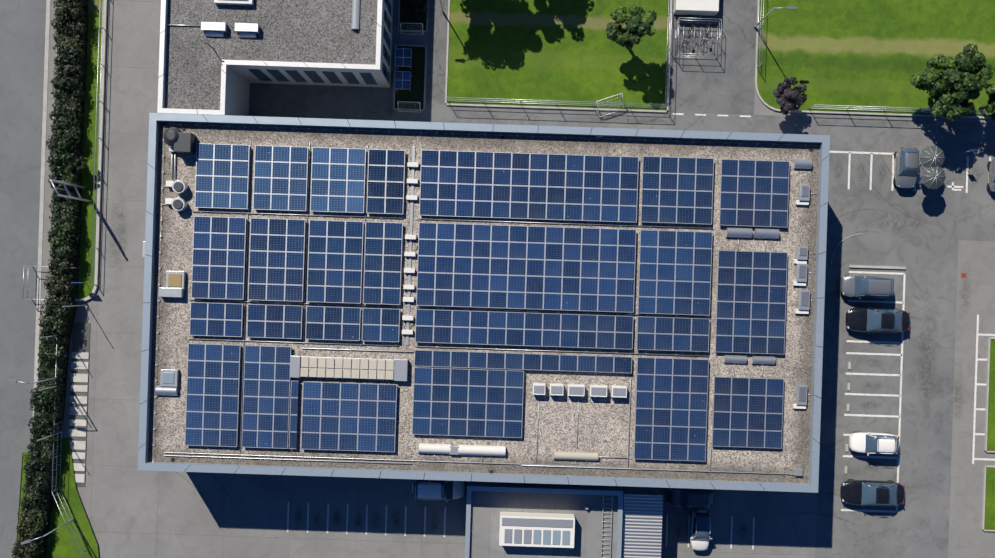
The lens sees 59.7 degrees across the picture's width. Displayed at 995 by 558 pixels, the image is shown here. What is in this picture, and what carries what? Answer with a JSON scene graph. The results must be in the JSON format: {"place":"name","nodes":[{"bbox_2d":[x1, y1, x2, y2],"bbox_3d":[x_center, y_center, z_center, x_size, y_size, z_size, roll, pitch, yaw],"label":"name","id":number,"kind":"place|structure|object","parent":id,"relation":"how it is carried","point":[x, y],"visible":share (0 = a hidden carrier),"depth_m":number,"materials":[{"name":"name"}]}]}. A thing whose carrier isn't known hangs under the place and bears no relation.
{"place":"outdoors","nodes":[
{"label":"outdoors","id":0,"kind":"place"},
{"bbox_2d":[0,0,45,557],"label":"road","id":1,"kind":"structure","parent":0,"point":[22,38],"depth_m":59.95,"materials":[{"name":"grey asphalt"}]},
{"bbox_2d":[69,323,90,486],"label":"step path","id":2,"kind":"structure","parent":0,"point":[79,387],"depth_m":59.88,"materials":[{"name":"grey concrete"}]},
{"bbox_2d":[142,241,144,256],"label":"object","id":3,"kind":"object","parent":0,"point":[143,253],"visible":0.25,"depth_m":59.05,"materials":[{"name":"white"}]},
{"bbox_2d":[249,70,392,120],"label":"court floor","id":4,"kind":"structure","parent":0,"point":[320,101],"depth_m":59.95,"materials":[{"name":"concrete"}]},
{"bbox_2d":[426,0,449,104],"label":"path","id":5,"kind":"structure","parent":0,"point":[437,53],"depth_m":59.95,"materials":[{"name":"concrete"}]},
{"bbox_2d":[74,0,994,557],"bbox_3d":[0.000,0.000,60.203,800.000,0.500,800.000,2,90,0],"label":"ground","id":6,"kind":"structure","parent":0,"point":[130,510],"depth_m":59.95,"materials":[{"name":"grey asphalt"}]},
{"bbox_2d":[7,377,58,383],"bbox_3d":[-30.665,6.601,57.698,1.549,4.510,0.220,10,90,0],"label":"lamp","id":7,"kind":"object","parent":6,"relation":"on","point":[13,380],"visible":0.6,"depth_m":55.63,"materials":[{"name":"grey metal"}]},
{"bbox_2d":[32,0,50,438],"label":"road kerb","id":8,"kind":"structure","parent":6,"relation":"on","point":[42,183],"depth_m":59.83,"materials":[{"name":"grey concrete"}]},
{"bbox_2d":[21,519,73,544],"bbox_3d":[-29.973,16.822,57.848,1.546,4.210,0.220,-21,90,0],"label":"lamp","id":9,"kind":"object","parent":6,"relation":"on","point":[27,541],"visible":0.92,"depth_m":56.21,"materials":[{"name":"grey metal"}]},
{"bbox_2d":[11,0,87,557],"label":"hedge","id":10,"kind":"object","parent":6,"relation":"on","point":[52,324],"depth_m":58.81,"materials":[{"name":"green plant"}]},
{"bbox_2d":[22,266,78,300],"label":"rail gate","id":11,"kind":"structure","parent":6,"relation":"on","point":[27,282],"depth_m":58.84,"materials":[{"name":"white metal"}]},
{"bbox_2d":[38,0,71,438],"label":"footway","id":12,"kind":"structure","parent":6,"relation":"on","point":[46,246],"depth_m":59.85,"materials":[{"name":"concrete"}]},
{"bbox_2d":[17,437,98,557],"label":"verge","id":13,"kind":"structure","parent":6,"relation":"on","point":[60,543],"depth_m":59.83,"materials":[{"name":"green plant"}]},
{"bbox_2d":[37,305,86,440],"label":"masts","id":14,"kind":"object","parent":6,"relation":"on","point":[57,385],"visible":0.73,"depth_m":57.85},
{"bbox_2d":[51,340,87,554],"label":"fence steps","id":15,"kind":"structure","parent":6,"relation":"on","point":[59,483],"depth_m":59.27,"materials":[{"name":"grey metal"}]},
{"bbox_2d":[50,179,91,201],"bbox_3d":[-28.306,-5.834,57.629,0.144,4.648,1.209,-27,90,0],"label":"lattice mast","id":16,"kind":"object","parent":6,"relation":"on","point":[69,184],"visible":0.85,"depth_m":56.91,"materials":[{"name":"grey metal"}]},
{"bbox_2d":[56,282,85,434],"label":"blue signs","id":17,"kind":"object","parent":6,"relation":"on","point":[66,356],"visible":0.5,"depth_m":59.40,"materials":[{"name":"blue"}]},
{"bbox_2d":[77,0,103,298],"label":"verge","id":18,"kind":"structure","parent":6,"relation":"on","point":[91,124],"depth_m":59.83,"materials":[{"name":"green plant"}]},
{"bbox_2d":[67,156,87,173],"bbox_3d":[-28.564,-7.697,59.110,1.476,1.686,1.340,2,90,0],"label":"verge bush","id":19,"kind":"object","parent":18,"relation":"on","point":[80,168],"depth_m":58.65,"materials":[{"name":"green plant"}]},
{"bbox_2d":[74,0,107,301],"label":"verge kerb","id":20,"kind":"structure","parent":6,"relation":"on","point":[100,155],"depth_m":59.78,"materials":[{"name":"grey concrete"}]},
{"bbox_2d":[157,0,392,115],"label":"building","id":21,"kind":"structure","parent":6,"relation":"on","point":[197,75],"depth_m":55.10,"materials":[{"name":"concrete"}]},
{"bbox_2d":[167,0,359,49],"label":"rooftop hvac units","id":22,"kind":"object","parent":21,"relation":"on","point":[219,29],"visible":1,"depth_m":54.83,"materials":[{"name":"metal"}]},
{"bbox_2d":[248,0,391,84],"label":"windows","id":23,"kind":"structure","parent":21,"relation":"attached to","point":[332,77],"depth_m":57.20,"materials":[{"name":"black glass"}]},
{"bbox_2d":[394,71,411,91],"bbox_3d":[-6.435,-13.484,59.353,1.081,1.200,1.217,2,90,0],"label":"solar panel","id":24,"kind":"object","parent":6,"relation":"on","point":[402,79],"visible":0.92,"depth_m":58.75,"materials":[{"name":"blue glass"}]},
{"bbox_2d":[395,48,411,69],"bbox_3d":[-6.384,-15.037,59.353,1.081,1.200,1.217,2,90,0],"label":"solar panel","id":25,"kind":"object","parent":6,"relation":"on","point":[403,56],"visible":0.88,"depth_m":58.75,"materials":[{"name":"blue glass"}]},
{"bbox_2d":[395,46,424,108],"bbox_3d":[-6.039,-13.902,59.893,2.011,0.120,4.368,2,90,0],"label":"bed","id":26,"kind":"object","parent":6,"relation":"on","point":[416,93],"visible":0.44,"depth_m":59.83,"materials":[{"name":"green plant"}]},
{"bbox_2d":[393,44,426,110],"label":"bed kerb","id":27,"kind":"structure","parent":6,"relation":"on","point":[423,109],"depth_m":59.78,"materials":[{"name":"grey concrete"}]},
{"bbox_2d":[400,23,422,34],"bbox_3d":[-5.900,-17.213,59.553,1.560,0.852,0.560,2,90,0],"label":"goal strip","id":28,"kind":"object","parent":6,"relation":"on","point":[410,27],"visible":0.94,"depth_m":59.54,"materials":[{"name":"grey metal"}]},
{"bbox_2d":[399,0,425,29],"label":"bed","id":29,"kind":"object","parent":6,"relation":"on","point":[405,11],"visible":0.46,"depth_m":59.83,"materials":[{"name":"green plant"}]},
{"bbox_2d":[398,0,427,31],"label":"bed kerb","id":30,"kind":"structure","parent":6,"relation":"on","point":[412,30],"depth_m":59.78,"materials":[{"name":"grey concrete"}]},
{"bbox_2d":[410,0,427,20],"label":"strip shrubs","id":31,"kind":"object","parent":6,"relation":"on","point":[419,5],"depth_m":59.34,"materials":[{"name":"green plant"}]},
{"bbox_2d":[412,479,464,501],"bbox_3d":[-4.019,14.247,58.962,3.635,1.902,1.722,2,90,0],"label":"car","id":32,"kind":"object","parent":6,"relation":"on","point":[446,490],"visible":0.81,"depth_m":58.14,"materials":[{"name":"paint"}]},
{"bbox_2d":[138,113,829,492],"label":"building","id":33,"kind":"structure","parent":6,"relation":"on","point":[600,425],"depth_m":54.40,"materials":[{"name":"stone"}]},
{"bbox_2d":[185,343,240,446],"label":"solar panel array","id":34,"kind":"object","parent":33,"relation":"on","point":[212,393],"visible":1,"depth_m":54.10,"materials":[{"name":"blue glass"}]},
{"bbox_2d":[189,302,242,336],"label":"solar panel array","id":35,"kind":"object","parent":33,"relation":"on","point":[217,319],"visible":1,"depth_m":54.10,"materials":[{"name":"blue glass"}]},
{"bbox_2d":[191,216,245,299],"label":"solar panel array","id":36,"kind":"object","parent":33,"relation":"on","point":[218,259],"visible":1,"depth_m":54.10,"materials":[{"name":"blue glass"}]},
{"bbox_2d":[195,143,249,208],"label":"solar panel array","id":37,"kind":"object","parent":33,"relation":"on","point":[222,176],"visible":0.96,"depth_m":54.10,"materials":[{"name":"blue glass"}]},
{"bbox_2d":[241,345,290,448],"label":"solar panel array","id":38,"kind":"object","parent":33,"relation":"on","point":[266,401],"visible":1,"depth_m":54.10,"materials":[{"name":"blue glass"}]},
{"bbox_2d":[247,304,302,338],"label":"solar panel array","id":39,"kind":"object","parent":33,"relation":"on","point":[273,321],"visible":1,"depth_m":54.10,"materials":[{"name":"blue glass"}]},
{"bbox_2d":[248,218,304,301],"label":"solar panel array","id":40,"kind":"object","parent":33,"relation":"on","point":[276,259],"visible":1,"depth_m":54.10,"materials":[{"name":"blue glass"}]},
{"bbox_2d":[253,145,307,210],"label":"solar panel array","id":41,"kind":"object","parent":33,"relation":"on","point":[280,177],"visible":1,"depth_m":54.10,"materials":[{"name":"blue glass"}]},
{"bbox_2d":[289,381,298,448],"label":"solar panel array","id":42,"kind":"object","parent":33,"relation":"on","point":[293,416],"visible":1,"depth_m":54.10,"materials":[{"name":"blue glass"}]},
{"bbox_2d":[305,306,360,340],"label":"solar panel array","id":43,"kind":"object","parent":33,"relation":"on","point":[331,323],"visible":1,"depth_m":54.10,"materials":[{"name":"blue glass"}]},
{"bbox_2d":[307,220,363,303],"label":"solar panel array","id":44,"kind":"object","parent":33,"relation":"on","point":[335,256],"visible":1,"depth_m":54.10,"materials":[{"name":"blue glass"}]},
{"bbox_2d":[310,147,365,212],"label":"solar panel array","id":45,"kind":"object","parent":33,"relation":"on","point":[337,179],"visible":1,"depth_m":54.10,"materials":[{"name":"blue glass"}]},
{"bbox_2d":[301,381,396,451],"bbox_3d":[-9.283,8.614,54.253,5.882,0.300,4.232,2,90,0],"label":"solar panel array","id":46,"kind":"object","parent":33,"relation":"on","point":[349,416],"visible":1,"depth_m":54.10,"materials":[{"name":"blue glass"}]},
{"bbox_2d":[362,308,399,341],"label":"solar panel array","id":47,"kind":"object","parent":33,"relation":"on","point":[380,324],"visible":1,"depth_m":54.10,"materials":[{"name":"blue glass"}]},
{"bbox_2d":[363,222,402,304],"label":"solar panel array","id":48,"kind":"object","parent":33,"relation":"on","point":[382,263],"visible":1,"depth_m":54.10,"materials":[{"name":"blue glass"}]},
{"bbox_2d":[366,149,404,213],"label":"solar panel array","id":49,"kind":"object","parent":33,"relation":"on","point":[385,181],"visible":1,"depth_m":54.10,"materials":[{"name":"blue glass"}]},
{"bbox_2d":[412,367,523,437],"bbox_3d":[-1.843,7.723,54.253,6.878,0.300,4.201,2,90,0],"label":"solar panel array","id":50,"kind":"object","parent":33,"relation":"on","point":[467,402],"visible":1,"depth_m":54.10,"materials":[{"name":"blue glass"}]},
{"bbox_2d":[155,127,811,475],"bbox_3d":[-0.820,1.116,53.861,40.712,1.115,21.279,2,90,0],"label":"roof equipment","id":51,"kind":"object","parent":33,"relation":"on","point":[179,141],"visible":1,"depth_m":54.09,"materials":[{"name":"metal"}]},
{"bbox_2d":[152,123,819,472],"bbox_3d":[-0.631,1.564,54.359,41.370,0.108,21.350,2,90,0],"label":"roof cabling","id":52,"kind":"object","parent":33,"relation":"on","point":[440,219],"visible":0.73,"depth_m":54.31,"materials":[{"name":"grey metal"}]},
{"bbox_2d":[414,350,631,372],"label":"solar panel array","id":53,"kind":"object","parent":33,"relation":"on","point":[521,361],"visible":1,"depth_m":54.10,"materials":[{"name":"blue glass"}]},
{"bbox_2d":[415,309,633,348],"bbox_3d":[1.671,3.138,54.253,13.600,0.300,2.085,2,90,0],"label":"solar panel array","id":54,"kind":"object","parent":33,"relation":"on","point":[525,329],"visible":1,"depth_m":54.10,"materials":[{"name":"blue glass"}]},
{"bbox_2d":[416,222,635,312],"bbox_3d":[1.799,-0.719,54.253,13.600,0.300,5.197,2,90,0],"label":"solar panel array","id":55,"kind":"object","parent":33,"relation":"on","point":[526,267],"visible":1,"depth_m":54.10,"materials":[{"name":"blue glass"}]},
{"bbox_2d":[419,150,638,222],"bbox_3d":[1.967,-5.804,54.253,13.600,0.300,4.108,2,90,0],"label":"solar panel array","id":56,"kind":"object","parent":33,"relation":"on","point":[528,186],"visible":1,"depth_m":54.10,"materials":[{"name":"blue glass"}]},
{"bbox_2d":[634,357,708,461],"bbox_3d":[10.863,8.143,54.253,4.481,0.300,6.380,2,90,0],"label":"solar panel array","id":57,"kind":"object","parent":33,"relation":"on","point":[671,409],"visible":1,"depth_m":54.10,"materials":[{"name":"blue glass"}]},
{"bbox_2d":[636,316,709,351],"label":"solar panel array","id":58,"kind":"object","parent":33,"relation":"on","point":[672,334],"visible":1,"depth_m":54.10,"materials":[{"name":"blue glass"}]},
{"bbox_2d":[638,230,712,315],"bbox_3d":[11.098,-0.396,54.253,4.512,0.300,5.228,2,90,0],"label":"solar panel array","id":59,"kind":"object","parent":33,"relation":"on","point":[674,272],"visible":1,"depth_m":54.10,"materials":[{"name":"blue glass"}]},
{"bbox_2d":[641,156,713,224],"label":"solar panel array","id":60,"kind":"object","parent":33,"relation":"on","point":[679,190],"visible":1,"depth_m":54.10,"materials":[{"name":"blue glass"}]},
{"bbox_2d":[712,377,783,448],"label":"solar panel array","id":61,"kind":"object","parent":33,"relation":"on","point":[747,412],"visible":1,"depth_m":54.10,"materials":[{"name":"blue glass"}]},
{"bbox_2d":[715,250,787,353],"bbox_3d":[15.863,1.458,54.253,4.326,0.300,6.380,2,90,0],"label":"solar panel array","id":62,"kind":"object","parent":33,"relation":"on","point":[751,303],"visible":1,"depth_m":54.10,"materials":[{"name":"blue glass"}]},
{"bbox_2d":[719,159,789,227],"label":"solar panel array","id":63,"kind":"object","parent":33,"relation":"on","point":[755,193],"visible":1,"depth_m":54.10,"materials":[{"name":"blue glass"}]},
{"bbox_2d":[110,117,976,534],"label":"stains","id":64,"kind":"object","parent":6,"relation":"on","point":[650,121],"visible":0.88,"depth_m":59.94,"materials":[{"name":"grey"}]},
{"bbox_2d":[465,481,622,557],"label":"annex","id":65,"kind":"object","parent":6,"relation":"on","point":[487,503],"visible":0.73,"depth_m":56.60,"materials":[{"name":"concrete"}]},
{"bbox_2d":[499,495,612,557],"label":"annex equipment","id":66,"kind":"object","parent":65,"relation":"on","point":[525,529],"visible":0.96,"depth_m":55.60,"materials":[{"name":"white metal"}]},
{"bbox_2d":[445,0,671,112],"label":"lawn kerb","id":67,"kind":"structure","parent":6,"relation":"on","point":[543,107],"depth_m":59.83,"materials":[{"name":"grey concrete"}]},
{"bbox_2d":[446,0,671,107],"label":"fence","id":68,"kind":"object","parent":6,"relation":"on","point":[665,104],"depth_m":59.22,"materials":[{"name":"grey metal"}]},
{"bbox_2d":[595,93,623,117],"bbox_3d":[7.741,-11.897,59.353,1.860,1.252,0.960,-18,90,0],"label":"goal","id":69,"kind":"object","parent":6,"relation":"on","point":[610,105],"visible":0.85,"depth_m":59.34,"materials":[{"name":"white metal"}]},
{"bbox_2d":[391,103,829,134],"bbox_3d":[7.794,-10.869,59.949,30.343,0.001,1.655,2,90,0],"label":"lane top","id":70,"kind":"object","parent":6,"relation":"on","point":[665,121],"visible":0.6,"depth_m":59.95,"materials":[{"name":"concrete"}]},
{"bbox_2d":[397,101,420,111],"bbox_3d":[-6.078,-11.836,59.553,1.560,0.852,0.560,2,90,0],"label":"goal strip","id":71,"kind":"object","parent":70,"relation":"on","point":[411,108],"visible":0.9,"depth_m":59.53,"materials":[{"name":"grey metal"}]},
{"bbox_2d":[287,113,994,548],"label":"parking lines","id":72,"kind":"object","parent":6,"relation":"on","point":[953,187],"visible":0.92,"depth_m":59.94,"materials":[{"name":"white paint"}]},
{"bbox_2d":[621,492,662,557],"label":"canopy","id":73,"kind":"object","parent":6,"relation":"on","point":[642,526],"visible":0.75,"depth_m":56.83,"materials":[{"name":"grey metal"}]},
{"bbox_2d":[757,0,763,67],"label":"fence","id":74,"kind":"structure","parent":6,"relation":"on","point":[760,34],"depth_m":59.28,"materials":[{"name":"grey metal"}]},
{"bbox_2d":[773,77,806,114],"bbox_3d":[19.640,-12.215,58.535,2.513,2.836,2.576,2,90,0],"label":"tree","id":75,"kind":"object","parent":6,"relation":"on","point":[783,92],"depth_m":57.75,"materials":[{"name":"plant"}]},
{"bbox_2d":[755,0,990,118],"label":"lawn kerb","id":76,"kind":"structure","parent":6,"relation":"on","point":[800,111],"depth_m":59.83,"materials":[{"name":"grey concrete"}]},
{"bbox_2d":[808,104,991,114],"bbox_3d":[29.242,-11.541,59.293,15.510,1.321,0.053,2,90,0],"label":"fence","id":77,"kind":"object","parent":6,"relation":"on","point":[926,109],"depth_m":59.22,"materials":[{"name":"grey metal"}]},
{"bbox_2d":[815,117,994,557],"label":"yard","id":78,"kind":"structure","parent":6,"relation":"on","point":[925,254],"depth_m":59.95,"materials":[{"name":"grey asphalt"}]},
{"bbox_2d":[840,273,893,298],"bbox_3d":[25.263,0.511,59.167,3.463,1.511,1.786,2,90,0],"label":"silver car","id":79,"kind":"object","parent":78,"relation":"on","point":[860,286],"visible":1,"depth_m":58.60,"materials":[{"name":"paint"}]},
{"bbox_2d":[831,234,905,268],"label":"island kerb","id":80,"kind":"structure","parent":78,"relation":"on","point":[881,267],"depth_m":59.83,"materials":[{"name":"white concrete"}]},
{"bbox_2d":[840,479,904,507],"bbox_3d":[25.725,14.689,59.269,4.355,1.315,1.914,2,90,0],"label":"black car","id":81,"kind":"object","parent":78,"relation":"on","point":[872,492],"visible":1,"depth_m":59.06,"materials":[{"name":"paint"}]},
{"bbox_2d":[849,432,899,455],"bbox_3d":[25.805,11.248,59.192,3.326,1.462,1.626,2,90,0],"label":"white car","id":82,"kind":"object","parent":78,"relation":"on","point":[874,443],"visible":1,"depth_m":58.79,"materials":[{"name":"paint"}]},
{"bbox_2d":[845,307,909,333],"bbox_3d":[26.082,2.841,59.269,4.355,1.315,1.882,2,90,0],"label":"black car","id":83,"kind":"object","parent":78,"relation":"on","point":[877,320],"visible":1,"depth_m":59.06,"materials":[{"name":"paint"}]},
{"bbox_2d":[893,147,919,188],"bbox_3d":[28.026,-7.633,59.218,1.594,1.413,2.846,2,90,0],"label":"car","id":84,"kind":"object","parent":78,"relation":"on","point":[907,164],"visible":1,"depth_m":58.90,"materials":[{"name":"paint"}]},
{"bbox_2d":[844,150,976,473],"bbox_3d":[26.252,2.676,58.903,3.877,2.100,25.144,19,90,0],"label":"lot furniture","id":85,"kind":"object","parent":78,"relation":"on","point":[847,409],"visible":0.85,"depth_m":59.85,"materials":[{"name":"white"}]},
{"bbox_2d":[916,166,945,188],"bbox_3d":[29.175,-6.850,58.723,1.718,2.460,1.634,2,90,0],"label":"parasol","id":86,"kind":"object","parent":78,"relation":"on","point":[932,177],"visible":0.9,"depth_m":57.87,"materials":[{"name":"fabric"}]},
{"bbox_2d":[919,146,944,167],"bbox_3d":[29.117,-8.113,58.723,1.718,2.460,1.634,2,90,0],"label":"parasol","id":87,"kind":"object","parent":78,"relation":"on","point":[931,156],"visible":0.73,"depth_m":57.85,"materials":[{"name":"fabric"}]},
{"bbox_2d":[987,159,994,191],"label":"car","id":88,"kind":"object","parent":78,"relation":"on","point":[991,183],"visible":1,"depth_m":59.30,"materials":[{"name":"silver paint"}]},
{"bbox_2d":[910,44,994,121],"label":"tree","id":89,"kind":"object","parent":6,"relation":"on","point":[964,83],"depth_m":56.20,"materials":[{"name":"green plant"}]},
{"bbox_2d":[948,240,994,557],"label":"slab","id":90,"kind":"structure","parent":6,"relation":"on","point":[969,537],"depth_m":59.95,"materials":[{"name":"concrete"}]},
{"bbox_2d":[982,465,994,531],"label":"verge kerb","id":91,"kind":"structure","parent":90,"relation":"on","point":[983,498],"depth_m":59.80,"materials":[{"name":"grey concrete"}]},
{"bbox_2d":[984,467,994,529],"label":"verge","id":92,"kind":"structure","parent":90,"relation":"on","point":[989,521],"depth_m":59.85,"materials":[{"name":"green plant"}]},
{"bbox_2d":[984,337,994,452],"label":"verge kerb","id":93,"kind":"structure","parent":90,"relation":"on","point":[987,396],"depth_m":59.80,"materials":[{"name":"grey concrete"}]},
{"bbox_2d":[987,339,994,450],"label":"verge","id":94,"kind":"structure","parent":90,"relation":"on","point":[991,426],"depth_m":59.85,"materials":[{"name":"green plant"}]},
{"bbox_2d":[447,0,669,110],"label":"lawn","id":95,"kind":"structure","parent":0,"point":[562,51],"depth_m":59.88,"materials":[{"name":"green plant"}]},
{"bbox_2d":[606,4,656,49],"bbox_3d":[8.804,-16.550,57.690,3.302,4.526,2.777,2,90,0],"label":"tree","id":96,"kind":"object","parent":95,"relation":"on","point":[639,23],"depth_m":56.34,"materials":[{"name":"green plant"}]},
{"bbox_2d":[668,0,756,114],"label":"paved driveway","id":97,"kind":"structure","parent":0,"point":[722,83],"depth_m":59.95,"materials":[{"name":"concrete"}]},
{"bbox_2d":[682,24,696,46],"bbox_3d":[13.124,-16.739,59.458,0.540,1.026,1.741,24,90,-8],"label":"bicycle","id":98,"kind":"object","parent":97,"relation":"on","point":[689,36],"visible":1,"depth_m":59.42,"materials":[{"name":"metal"}]},
{"bbox_2d":[673,0,718,15],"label":"kiosk","id":99,"kind":"object","parent":97,"relation":"on","point":[697,7],"visible":0.96,"depth_m":58.95,"materials":[{"name":"white"}]},
{"bbox_2d":[681,26,711,45],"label":"bike stands","id":100,"kind":"object","parent":97,"relation":"on","point":[694,36],"visible":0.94,"depth_m":59.19,"materials":[{"name":"silver metal"}]},
{"bbox_2d":[674,17,721,58],"bbox_3d":[13.742,-16.503,59.394,2.952,1.119,2.462,2,90,0],"label":"metal frame","id":101,"kind":"object","parent":97,"relation":"on","point":[718,54],"visible":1,"depth_m":59.33,"materials":[{"name":"grey metal"}]},
{"bbox_2d":[700,22,712,45],"bbox_3d":[14.304,-16.846,59.458,0.540,1.026,1.741,17,90,-8],"label":"bike","id":102,"kind":"object","parent":97,"relation":"on","point":[703,38],"visible":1,"depth_m":59.38,"materials":[{"name":"metal"}]},
{"bbox_2d":[754,6,797,27],"bbox_3d":[18.504,-17.416,57.748,1.550,4.410,0.220,2,90,0],"label":"lamp","id":103,"kind":"object","parent":97,"relation":"on","point":[788,7],"visible":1,"depth_m":55.98,"materials":[{"name":"grey metal"}]},
{"bbox_2d":[757,0,994,116],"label":"lawn","id":104,"kind":"structure","parent":0,"point":[856,53],"depth_m":59.88,"materials":[{"name":"green plant"}]},
{"bbox_2d":[978,83,994,121],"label":"tree","id":105,"kind":"object","parent":104,"relation":"on","point":[990,92],"depth_m":57.13,"materials":[{"name":"green plant"}]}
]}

